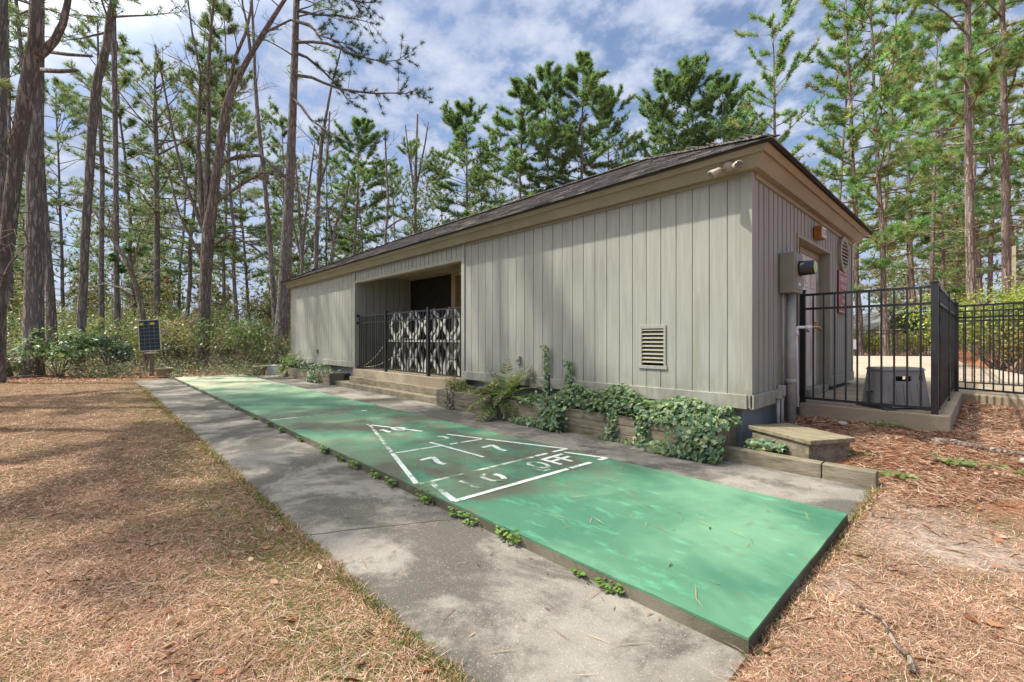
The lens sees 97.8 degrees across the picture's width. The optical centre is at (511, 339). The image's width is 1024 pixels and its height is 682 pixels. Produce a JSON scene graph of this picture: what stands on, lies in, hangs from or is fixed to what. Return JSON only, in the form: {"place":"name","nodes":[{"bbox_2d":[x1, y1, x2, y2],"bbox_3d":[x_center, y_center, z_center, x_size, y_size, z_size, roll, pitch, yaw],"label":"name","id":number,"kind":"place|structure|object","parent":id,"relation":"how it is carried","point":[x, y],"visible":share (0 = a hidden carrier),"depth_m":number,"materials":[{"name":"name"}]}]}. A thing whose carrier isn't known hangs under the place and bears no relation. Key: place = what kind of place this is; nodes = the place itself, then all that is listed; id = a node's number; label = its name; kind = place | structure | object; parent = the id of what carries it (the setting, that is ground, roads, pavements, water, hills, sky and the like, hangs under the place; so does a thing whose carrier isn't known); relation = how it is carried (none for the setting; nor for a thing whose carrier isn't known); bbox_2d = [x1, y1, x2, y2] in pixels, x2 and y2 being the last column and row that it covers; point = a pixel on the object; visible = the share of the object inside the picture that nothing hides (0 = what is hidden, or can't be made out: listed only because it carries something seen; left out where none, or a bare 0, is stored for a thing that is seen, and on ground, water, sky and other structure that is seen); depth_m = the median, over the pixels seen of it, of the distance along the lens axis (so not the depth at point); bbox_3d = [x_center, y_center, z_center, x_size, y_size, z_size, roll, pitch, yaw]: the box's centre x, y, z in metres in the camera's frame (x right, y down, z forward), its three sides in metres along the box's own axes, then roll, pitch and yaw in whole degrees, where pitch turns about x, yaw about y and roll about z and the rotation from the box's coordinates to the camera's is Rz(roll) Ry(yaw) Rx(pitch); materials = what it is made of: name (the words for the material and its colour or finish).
{"place":"outdoors","nodes":[
{"label":"outdoors","id":0,"kind":"place"},
{"bbox_2d":[0,342,1023,681],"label":"ground","id":1,"kind":"structure","parent":0,"point":[78,402],"depth_m":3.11,"materials":[{"name":"beige plant"}]},
{"bbox_2d":[0,0,71,361],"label":"leaning tree","id":2,"kind":"object","parent":1,"relation":"on","point":[36,53],"visible":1,"depth_m":8.34,"materials":[{"name":"brown plant"}]},
{"bbox_2d":[8,0,78,366],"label":"pine tree","id":3,"kind":"object","parent":1,"relation":"on","point":[51,313],"visible":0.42,"depth_m":17.94,"materials":[{"name":"brown plant"}]},
{"bbox_2d":[7,0,82,344],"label":"pine tree","id":4,"kind":"object","parent":1,"relation":"on","point":[49,136],"visible":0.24,"depth_m":32.07,"materials":[{"name":"brown plant"}]},
{"bbox_2d":[7,323,98,377],"bbox_3d":[-14.989,0.386,15.039,1.872,1.878,2.333,0,0,0],"label":"shrub","id":5,"kind":"object","parent":1,"relation":"on","point":[62,351],"visible":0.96,"depth_m":14.85,"materials":[{"name":"green plant"}]},
{"bbox_2d":[0,0,124,382],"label":"pine tree","id":6,"kind":"object","parent":1,"relation":"on","point":[3,93],"visible":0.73,"depth_m":12.97,"materials":[{"name":"brown plant"}]},
{"bbox_2d":[8,74,119,323],"bbox_3d":[-37.313,-10.126,35.880,12.344,22.995,8.835,-1,-2,41],"label":"pine tree","id":7,"kind":"object","parent":1,"relation":"on","point":[66,96],"visible":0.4,"depth_m":36.02,"materials":[{"name":"green plant"}]},
{"bbox_2d":[8,0,140,377],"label":"pine tree","id":8,"kind":"object","parent":1,"relation":"on","point":[34,289],"visible":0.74,"depth_m":14.86,"materials":[{"name":"brown plant"}]},
{"bbox_2d":[45,0,142,340],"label":"pine tree","id":9,"kind":"object","parent":1,"relation":"on","point":[114,93],"visible":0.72,"depth_m":20.93,"materials":[{"name":"brown plant"}]},
{"bbox_2d":[55,13,148,355],"bbox_3d":[-22.442,-8.130,24.134,3.912,18.724,4.188,0,0,23],"label":"pine tree","id":10,"kind":"object","parent":1,"relation":"on","point":[100,134],"visible":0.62,"depth_m":23.91,"materials":[{"name":"brown plant"}]},
{"bbox_2d":[77,331,137,373],"bbox_3d":[-14.463,0.508,15.967,1.684,1.602,1.961,0,0,-43],"label":"shrub","id":11,"kind":"object","parent":1,"relation":"on","point":[106,344],"visible":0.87,"depth_m":15.85,"materials":[{"name":"green plant"}]},
{"bbox_2d":[57,198,162,370],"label":"dead tree","id":12,"kind":"object","parent":1,"relation":"on","point":[137,290],"visible":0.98,"depth_m":17.45,"materials":[{"name":"brown plant"}]},
{"bbox_2d":[45,0,191,372],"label":"pine tree","id":13,"kind":"object","parent":1,"relation":"on","point":[110,15],"visible":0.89,"depth_m":16.41,"materials":[{"name":"brown plant"}]},
{"bbox_2d":[66,24,184,334],"bbox_3d":[-28.075,-10.049,32.483,7.696,22.865,6.595,0,0,-3],"label":"pine tree","id":14,"kind":"object","parent":1,"relation":"on","point":[129,250],"visible":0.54,"depth_m":32.00,"materials":[{"name":"green plant"}]},
{"bbox_2d":[8,348,271,378],"bbox_3d":[-19.442,0.768,17.162,22.309,1.204,6.328,0,0,0],"label":"ground cover","id":15,"kind":"object","parent":1,"relation":"on","point":[127,366],"visible":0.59,"depth_m":15.98,"materials":[{"name":"green plant"}]},
{"bbox_2d":[56,39,224,324],"bbox_3d":[-21.792,-8.142,27.237,7.656,18.539,8.149,0,0,-27],"label":"pine tree","id":16,"kind":"object","parent":1,"relation":"on","point":[155,97],"visible":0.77,"depth_m":26.85,"materials":[{"name":"green plant"}]},
{"bbox_2d":[138,319,161,375],"bbox_3d":[-12.530,0.339,15.532,0.814,2.082,0.188,0,0,0],"label":"solar panel","id":17,"kind":"object","parent":1,"relation":"on","point":[149,332],"visible":0.97,"depth_m":15.44,"materials":[{"name":"glass"}]},
{"bbox_2d":[7,275,294,371],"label":"undergrowth","id":18,"kind":"object","parent":1,"relation":"on","point":[236,329],"depth_m":20.02,"materials":[{"name":"green plant"}]},
{"bbox_2d":[13,269,309,351],"bbox_3d":[-40.083,-1.920,38.494,53.710,7.378,12.030,0,0,0],"label":"distant thicket","id":19,"kind":"object","parent":1,"relation":"on","point":[164,294],"visible":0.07,"depth_m":35.24,"materials":[{"name":"green plant"}]},
{"bbox_2d":[106,0,258,342],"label":"pine tree","id":20,"kind":"object","parent":1,"relation":"on","point":[204,23],"visible":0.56,"depth_m":29.59,"materials":[{"name":"green plant"}]},
{"bbox_2d":[105,98,260,325],"bbox_3d":[-28.838,-9.780,39.161,8.108,22.312,11.329,1,-1,29],"label":"pine tree","id":21,"kind":"object","parent":1,"relation":"on","point":[166,126],"visible":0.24,"depth_m":38.11,"materials":[{"name":"green plant"}]},
{"bbox_2d":[129,59,315,342],"bbox_3d":[-22.427,-10.141,35.259,12.208,23.034,8.738,-1,0,-44],"label":"pine tree","id":22,"kind":"object","parent":1,"relation":"on","point":[278,166],"visible":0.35,"depth_m":34.57,"materials":[{"name":"green plant"}]},
{"bbox_2d":[169,0,293,353],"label":"pine tree","id":23,"kind":"object","parent":1,"relation":"on","point":[228,11],"visible":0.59,"depth_m":29.03,"materials":[{"name":"green plant"}]},
{"bbox_2d":[178,99,284,318],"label":"pine tree","id":24,"kind":"object","parent":1,"relation":"on","point":[244,119],"visible":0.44,"depth_m":38.26,"materials":[{"name":"green plant"}]},
{"bbox_2d":[147,0,316,366],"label":"bare tree","id":25,"kind":"object","parent":1,"relation":"on","point":[209,199],"visible":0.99,"depth_m":19.93,"materials":[{"name":"brown plant"}]},
{"bbox_2d":[13,135,512,334],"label":"distant wood","id":26,"kind":"object","parent":1,"relation":"on","point":[20,264],"visible":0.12,"depth_m":47.49,"materials":[{"name":"green plant"}]},
{"bbox_2d":[222,0,314,334],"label":"bare tree","id":27,"kind":"object","parent":1,"relation":"on","point":[255,75],"visible":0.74,"depth_m":24.91,"materials":[{"name":"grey plant"}]},
{"bbox_2d":[243,102,321,322],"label":"pine tree","id":28,"kind":"object","parent":1,"relation":"on","point":[274,189],"visible":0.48,"depth_m":40.99,"materials":[{"name":"green plant"}]},
{"bbox_2d":[252,140,331,277],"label":"tree","id":29,"kind":"object","parent":1,"relation":"on","point":[302,244],"visible":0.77,"depth_m":23.95,"materials":[{"name":"brown plant"}]},
{"bbox_2d":[272,50,346,268],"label":"bare tree","id":30,"kind":"object","parent":1,"relation":"on","point":[319,180],"visible":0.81,"depth_m":25.91,"materials":[{"name":"grey plant"}]},
{"bbox_2d":[278,366,349,384],"bbox_3d":[-6.495,1.140,14.423,0.626,0.380,4.700,0,0,-43],"label":"planter box","id":31,"kind":"object","parent":1,"relation":"on","point":[326,378],"visible":0.69,"depth_m":13.03,"materials":[{"name":"beige concrete"}]},
{"bbox_2d":[273,124,372,270],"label":"pine tree","id":32,"kind":"object","parent":1,"relation":"on","point":[331,170],"visible":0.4,"depth_m":42.65,"materials":[{"name":"green plant"}]},
{"bbox_2d":[229,0,433,364],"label":"pine tree","id":33,"kind":"object","parent":1,"relation":"on","point":[283,305],"visible":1,"depth_m":21.31,"materials":[{"name":"brown plant"}]},
{"bbox_2d":[311,176,358,262],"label":"bare tree","id":34,"kind":"object","parent":1,"relation":"on","point":[333,240],"visible":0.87,"depth_m":24.95,"materials":[{"name":"brown plant"}]},
{"bbox_2d":[333,149,374,259],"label":"pine tree","id":35,"kind":"object","parent":1,"relation":"on","point":[354,160],"visible":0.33,"depth_m":41.80,"materials":[{"name":"green plant"}]},
{"bbox_2d":[311,114,401,254],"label":"pine tree","id":36,"kind":"object","parent":1,"relation":"on","point":[375,172],"visible":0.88,"depth_m":36.88,"materials":[{"name":"green plant"}]},
{"bbox_2d":[357,162,413,248],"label":"pine tree","id":37,"kind":"object","parent":1,"relation":"on","point":[396,176],"visible":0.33,"depth_m":44.97,"materials":[{"name":"green plant"}]},
{"bbox_2d":[335,369,460,403],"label":"timber steps","id":38,"kind":"structure","parent":1,"relation":"on","point":[417,388],"depth_m":10.35,"materials":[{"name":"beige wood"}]},
{"bbox_2d":[376,135,454,238],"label":"pine tree","id":39,"kind":"object","parent":1,"relation":"on","point":[411,143],"visible":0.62,"depth_m":39.14,"materials":[{"name":"green plant"}]},
{"bbox_2d":[404,114,433,233],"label":"bare tree","id":40,"kind":"object","parent":1,"relation":"on","point":[416,179],"visible":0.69,"depth_m":39.93,"materials":[{"name":"brown plant"}]},
{"bbox_2d":[135,379,746,681],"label":"footpath","id":41,"kind":"structure","parent":1,"relation":"on","point":[430,556],"depth_m":2.35,"materials":[{"name":"concrete"}]},
{"bbox_2d":[422,95,509,223],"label":"pine tree","id":42,"kind":"object","parent":1,"relation":"on","point":[452,119],"visible":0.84,"depth_m":38.14,"materials":[{"name":"green plant"}]},
{"bbox_2d":[465,124,535,206],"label":"pine tree","id":43,"kind":"object","parent":1,"relation":"on","point":[495,137],"visible":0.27,"depth_m":44.79,"materials":[{"name":"green plant"}]},
{"bbox_2d":[174,374,847,666],"bbox_3d":[-4.179,1.288,8.617,1.893,0.184,16.966,0,0,-43],"label":"shuffleboard court","id":44,"kind":"object","parent":1,"relation":"on","point":[636,553],"visible":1,"depth_m":3.19,"materials":[{"name":"paint"}]},
{"bbox_2d":[137,385,884,681],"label":"edge grass","id":45,"kind":"structure","parent":1,"relation":"on","point":[276,511],"depth_m":2.43,"materials":[{"name":"plant"}]},
{"bbox_2d":[0,359,1023,509],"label":"pine straw","id":46,"kind":"object","parent":1,"relation":"on","point":[1000,423],"visible":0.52,"depth_m":4.32,"materials":[{"name":"brown plant"}]},
{"bbox_2d":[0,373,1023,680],"bbox_3d":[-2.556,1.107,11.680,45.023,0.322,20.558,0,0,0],"label":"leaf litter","id":47,"kind":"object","parent":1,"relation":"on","point":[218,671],"visible":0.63,"depth_m":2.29,"materials":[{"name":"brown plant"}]},
{"bbox_2d":[0,375,1023,681],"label":"twigs","id":48,"kind":"object","parent":1,"relation":"on","point":[318,595],"visible":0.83,"depth_m":2.15,"materials":[{"name":"brown wood"}]},
{"bbox_2d":[475,74,569,209],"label":"pine tree","id":49,"kind":"object","parent":1,"relation":"on","point":[515,152],"visible":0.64,"depth_m":34.06,"materials":[{"name":"green plant"}]},
{"bbox_2d":[506,58,594,195],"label":"pine tree","id":50,"kind":"object","parent":1,"relation":"on","point":[545,91],"visible":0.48,"depth_m":33.61,"materials":[{"name":"green plant"}]},
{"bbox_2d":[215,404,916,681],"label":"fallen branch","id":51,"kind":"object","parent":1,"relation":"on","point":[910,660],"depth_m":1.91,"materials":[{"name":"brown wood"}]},
{"bbox_2d":[280,134,876,449],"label":"pool house","id":52,"kind":"structure","parent":1,"relation":"on","point":[654,278],"depth_m":6.49,"materials":[{"name":"beige wood"}]},
{"bbox_2d":[357,307,460,377],"bbox_3d":[-2.625,0.068,10.657,0.080,1.545,4.890,0,0,-43],"label":"porch railing","id":53,"kind":"object","parent":52,"relation":"on","point":[386,321],"visible":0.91,"depth_m":10.32,"materials":[{"name":"black metal"}]},
{"bbox_2d":[389,307,459,375],"bbox_3d":[-1.766,0.064,10.300,0.240,1.558,4.488,0,0,-43],"label":"lattice screen","id":54,"kind":"object","parent":52,"relation":"on","point":[458,346],"visible":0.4,"depth_m":10.60,"materials":[{"name":"white paint"}]},
{"bbox_2d":[779,252,816,422],"bbox_3d":[3.599,0.020,5.600,0.360,2.200,0.347,0,0,-43],"label":"electric meter","id":55,"kind":"object","parent":52,"relation":"attached to","point":[794,267],"visible":0.96,"depth_m":5.61,"materials":[{"name":"grey metal"}]},
{"bbox_2d":[802,254,817,386],"bbox_3d":[4.759,-0.286,7.091,0.925,2.061,0.110,0,0,-43],"label":"door","id":56,"kind":"structure","parent":52,"relation":"in","point":[809,281],"depth_m":7.14,"materials":[{"name":"paint"}]},
{"bbox_2d":[525,50,644,189],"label":"pine tree","id":57,"kind":"object","parent":1,"relation":"on","point":[590,79],"visible":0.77,"depth_m":32.70,"materials":[{"name":"green plant"}]},
{"bbox_2d":[436,388,735,456],"bbox_3d":[0.607,1.140,6.846,0.684,0.380,5.270,0,0,-43],"label":"planter box","id":58,"kind":"object","parent":1,"relation":"on","point":[583,422],"visible":0.5,"depth_m":6.00,"materials":[{"name":"wood"}]},
{"bbox_2d":[460,355,543,422],"bbox_3d":[-0.210,0.874,7.237,1.155,1.206,1.696,0,0,-43],"label":"fern","id":59,"kind":"object","parent":58,"relation":"in","point":[510,387],"visible":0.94,"depth_m":7.17,"materials":[{"name":"green plant"}]},
{"bbox_2d":[495,396,571,432],"bbox_3d":[0.233,1.045,6.591,0.243,0.506,1.623,0,0,-43],"label":"ivy","id":60,"kind":"object","parent":58,"relation":"attached to","point":[548,421],"visible":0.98,"depth_m":6.27,"materials":[{"name":"green plant"}]},
{"bbox_2d":[516,382,735,425],"bbox_3d":[1.284,0.794,5.991,0.619,0.426,3.118,0,0,-43],"label":"ivy","id":61,"kind":"object","parent":58,"relation":"on","point":[622,397],"visible":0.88,"depth_m":5.58,"materials":[{"name":"green plant"}]},
{"bbox_2d":[610,415,651,448],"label":"ivy","id":62,"kind":"object","parent":58,"relation":"hanging from","point":[640,439],"visible":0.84,"depth_m":5.31,"materials":[{"name":"green plant"}]},
{"bbox_2d":[635,413,741,463],"bbox_3d":[1.990,1.044,5.039,0.762,0.512,1.050,0,0,-43],"label":"ivy","id":63,"kind":"object","parent":58,"relation":"on","point":[693,433],"visible":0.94,"depth_m":4.73,"materials":[{"name":"green plant"}]},
{"bbox_2d":[576,83,646,176],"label":"pine tree","id":64,"kind":"object","parent":1,"relation":"on","point":[605,116],"visible":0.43,"depth_m":35.70,"materials":[{"name":"green plant"}]},
{"bbox_2d":[623,70,713,157],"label":"pine tree","id":65,"kind":"object","parent":1,"relation":"on","point":[673,88],"visible":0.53,"depth_m":36.80,"materials":[{"name":"green plant"}]},
{"bbox_2d":[637,51,750,155],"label":"pine tree","id":66,"kind":"object","parent":1,"relation":"on","point":[686,65],"visible":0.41,"depth_m":37.10,"materials":[{"name":"green plant"}]},
{"bbox_2d":[673,80,763,146],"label":"pine tree","id":67,"kind":"object","parent":1,"relation":"on","point":[711,85],"visible":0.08,"depth_m":39.62,"materials":[{"name":"green plant"}]},
{"bbox_2d":[694,71,767,142],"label":"pine tree","id":68,"kind":"object","parent":1,"relation":"on","point":[733,100],"visible":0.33,"depth_m":37.51,"materials":[{"name":"green plant"}]},
{"bbox_2d":[721,445,823,478],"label":"timber kerb","id":69,"kind":"structure","parent":1,"relation":"on","point":[790,464],"depth_m":4.37,"materials":[{"name":"beige wood"}]},
{"bbox_2d":[725,0,828,159],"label":"pine tree","id":70,"kind":"object","parent":1,"relation":"on","point":[778,68],"visible":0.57,"depth_m":27.47,"materials":[{"name":"green plant"}]},
{"bbox_2d":[748,423,855,462],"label":"step","id":71,"kind":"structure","parent":1,"relation":"on","point":[810,443],"depth_m":4.44,"materials":[{"name":"beige concrete"}]},
{"bbox_2d":[803,4,895,281],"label":"pine tree","id":72,"kind":"object","parent":1,"relation":"on","point":[838,141],"visible":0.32,"depth_m":32.05,"materials":[{"name":"green plant"}]},
{"bbox_2d":[822,462,877,492],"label":"timber kerb","id":73,"kind":"structure","parent":1,"relation":"on","point":[864,478],"depth_m":3.93,"materials":[{"name":"beige wood"}]},
{"bbox_2d":[794,0,927,355],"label":"pine tree","id":74,"kind":"object","parent":1,"relation":"on","point":[856,132],"visible":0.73,"depth_m":26.04,"materials":[{"name":"green plant"}]},
{"bbox_2d":[803,0,960,355],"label":"pine tree","id":75,"kind":"object","parent":1,"relation":"on","point":[882,263],"visible":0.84,"depth_m":24.72,"materials":[{"name":"green plant"}]},
{"bbox_2d":[853,310,928,349],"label":"distant house","id":76,"kind":"structure","parent":1,"relation":"on","point":[874,320],"depth_m":40.74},
{"bbox_2d":[843,0,940,354],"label":"pine tree","id":77,"kind":"object","parent":1,"relation":"on","point":[906,37],"visible":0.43,"depth_m":29.15,"materials":[{"name":"green plant"}]},
{"bbox_2d":[784,374,1023,431],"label":"deck","id":78,"kind":"structure","parent":1,"relation":"on","point":[945,419],"depth_m":5.90,"materials":[{"name":"beige concrete"}]},
{"bbox_2d":[800,280,938,414],"bbox_3d":[4.373,0.107,5.566,0.076,1.545,1.377,0,0,-42],"label":"iron fence","id":79,"kind":"object","parent":78,"relation":"on","point":[934,304],"visible":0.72,"depth_m":5.43,"materials":[{"name":"black metal"}]},
{"bbox_2d":[856,367,930,410],"bbox_3d":[4.732,0.598,5.577,0.760,0.505,0.538,0,0,3],"label":"hose reel box","id":80,"kind":"object","parent":78,"relation":"on","point":[913,387],"visible":0.84,"depth_m":5.44,"materials":[{"name":"grey plastic"}]},
{"bbox_2d":[939,286,956,409],"bbox_3d":[6.075,0.107,6.225,3.281,1.545,0.067,0,0,-43],"label":"iron fence","id":81,"kind":"object","parent":78,"relation":"on","point":[946,345],"visible":0.95,"depth_m":5.94,"materials":[{"name":"black metal"}]},
{"bbox_2d":[954,302,1023,393],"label":"iron fence","id":82,"kind":"object","parent":78,"relation":"on","point":[957,318],"visible":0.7,"depth_m":6.96,"materials":[{"name":"black metal"}]},
{"bbox_2d":[959,308,1022,385],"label":"iron fence","id":83,"kind":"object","parent":78,"relation":"on","point":[990,320],"depth_m":8.45,"materials":[{"name":"black metal"}]},
{"bbox_2d":[864,15,945,350],"bbox_3d":[35.146,-13.565,40.178,5.862,30.222,7.791,0,0,45],"label":"pine tree","id":84,"kind":"object","parent":1,"relation":"on","point":[910,243],"visible":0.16,"depth_m":39.14,"materials":[{"name":"green plant"}]},
{"bbox_2d":[859,29,957,350],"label":"pine tree","id":85,"kind":"object","parent":1,"relation":"on","point":[923,241],"visible":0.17,"depth_m":40.94,"materials":[{"name":"green plant"}]},
{"bbox_2d":[795,153,1023,349],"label":"distant wood","id":86,"kind":"object","parent":1,"relation":"on","point":[891,277],"visible":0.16,"depth_m":46.81,"materials":[{"name":"green plant"}]},
{"bbox_2d":[877,14,1000,351],"bbox_3d":[32.436,-11.773,33.604,6.984,26.477,6.972,0,0,1],"label":"pine tree","id":87,"kind":"object","parent":1,"relation":"on","point":[940,275],"visible":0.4,"depth_m":33.66,"materials":[{"name":"green plant"}]},
{"bbox_2d":[902,77,1000,311],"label":"pine tree","id":88,"kind":"object","parent":1,"relation":"on","point":[942,262],"visible":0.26,"depth_m":37.94,"materials":[{"name":"green plant"}]},
{"bbox_2d":[881,0,1023,351],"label":"pine tree","id":89,"kind":"object","parent":1,"relation":"on","point":[932,21],"visible":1,"depth_m":16.45,"materials":[{"name":"green plant"}]},
{"bbox_2d":[895,275,1023,370],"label":"hedge","id":90,"kind":"object","parent":1,"relation":"on","point":[1012,298],"visible":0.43,"depth_m":13.45,"materials":[{"name":"green plant"}]},
{"bbox_2d":[905,0,1023,354],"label":"pine tree","id":91,"kind":"object","parent":1,"relation":"on","point":[981,12],"visible":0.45,"depth_m":30.86,"materials":[{"name":"green plant"}]},
{"bbox_2d":[911,0,1023,351],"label":"pine tree","id":92,"kind":"object","parent":1,"relation":"on","point":[1015,48],"visible":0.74,"depth_m":17.44,"materials":[{"name":"green plant"}]},
{"bbox_2d":[917,49,1023,297],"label":"pine tree","id":93,"kind":"object","parent":1,"relation":"on","point":[953,184],"visible":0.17,"depth_m":45.50,"materials":[{"name":"green plant"}]},
{"bbox_2d":[926,436,1023,455],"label":"fallen branch","id":94,"kind":"object","parent":1,"relation":"on","point":[962,443],"visible":0.84,"depth_m":4.36,"materials":[{"name":"grey wood"}]},
{"bbox_2d":[930,14,1023,273],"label":"pine tree","id":95,"kind":"object","parent":1,"relation":"on","point":[1016,183],"visible":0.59,"depth_m":27.49,"materials":[{"name":"green plant"}]},
{"bbox_2d":[940,0,1023,352],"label":"pine tree","id":96,"kind":"object","parent":1,"relation":"on","point":[990,161],"visible":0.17,"depth_m":33.44,"materials":[{"name":"green plant"}]},
{"bbox_2d":[944,32,1023,343],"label":"pine tree","id":97,"kind":"object","parent":1,"relation":"on","point":[1017,193],"visible":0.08,"depth_m":39.59,"materials":[{"name":"green plant"}]},
{"bbox_2d":[973,321,1022,373],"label":"shrub","id":98,"kind":"object","parent":1,"relation":"on","point":[1015,354],"visible":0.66,"depth_m":12.62,"materials":[{"name":"green plant"}]},
{"bbox_2d":[9,0,1023,341],"label":"sky","id":99,"kind":"structure","parent":0,"point":[472,47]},
{"bbox_2d":[254,375,870,527],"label":"pavement","id":100,"kind":"structure","parent":0,"point":[832,495],"depth_m":4.74,"materials":[{"name":"concrete"}]},
{"bbox_2d":[853,356,1022,381],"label":"pool terrace","id":101,"kind":"structure","parent":0,"point":[913,361],"depth_m":14.08,"materials":[{"name":"beige concrete"}]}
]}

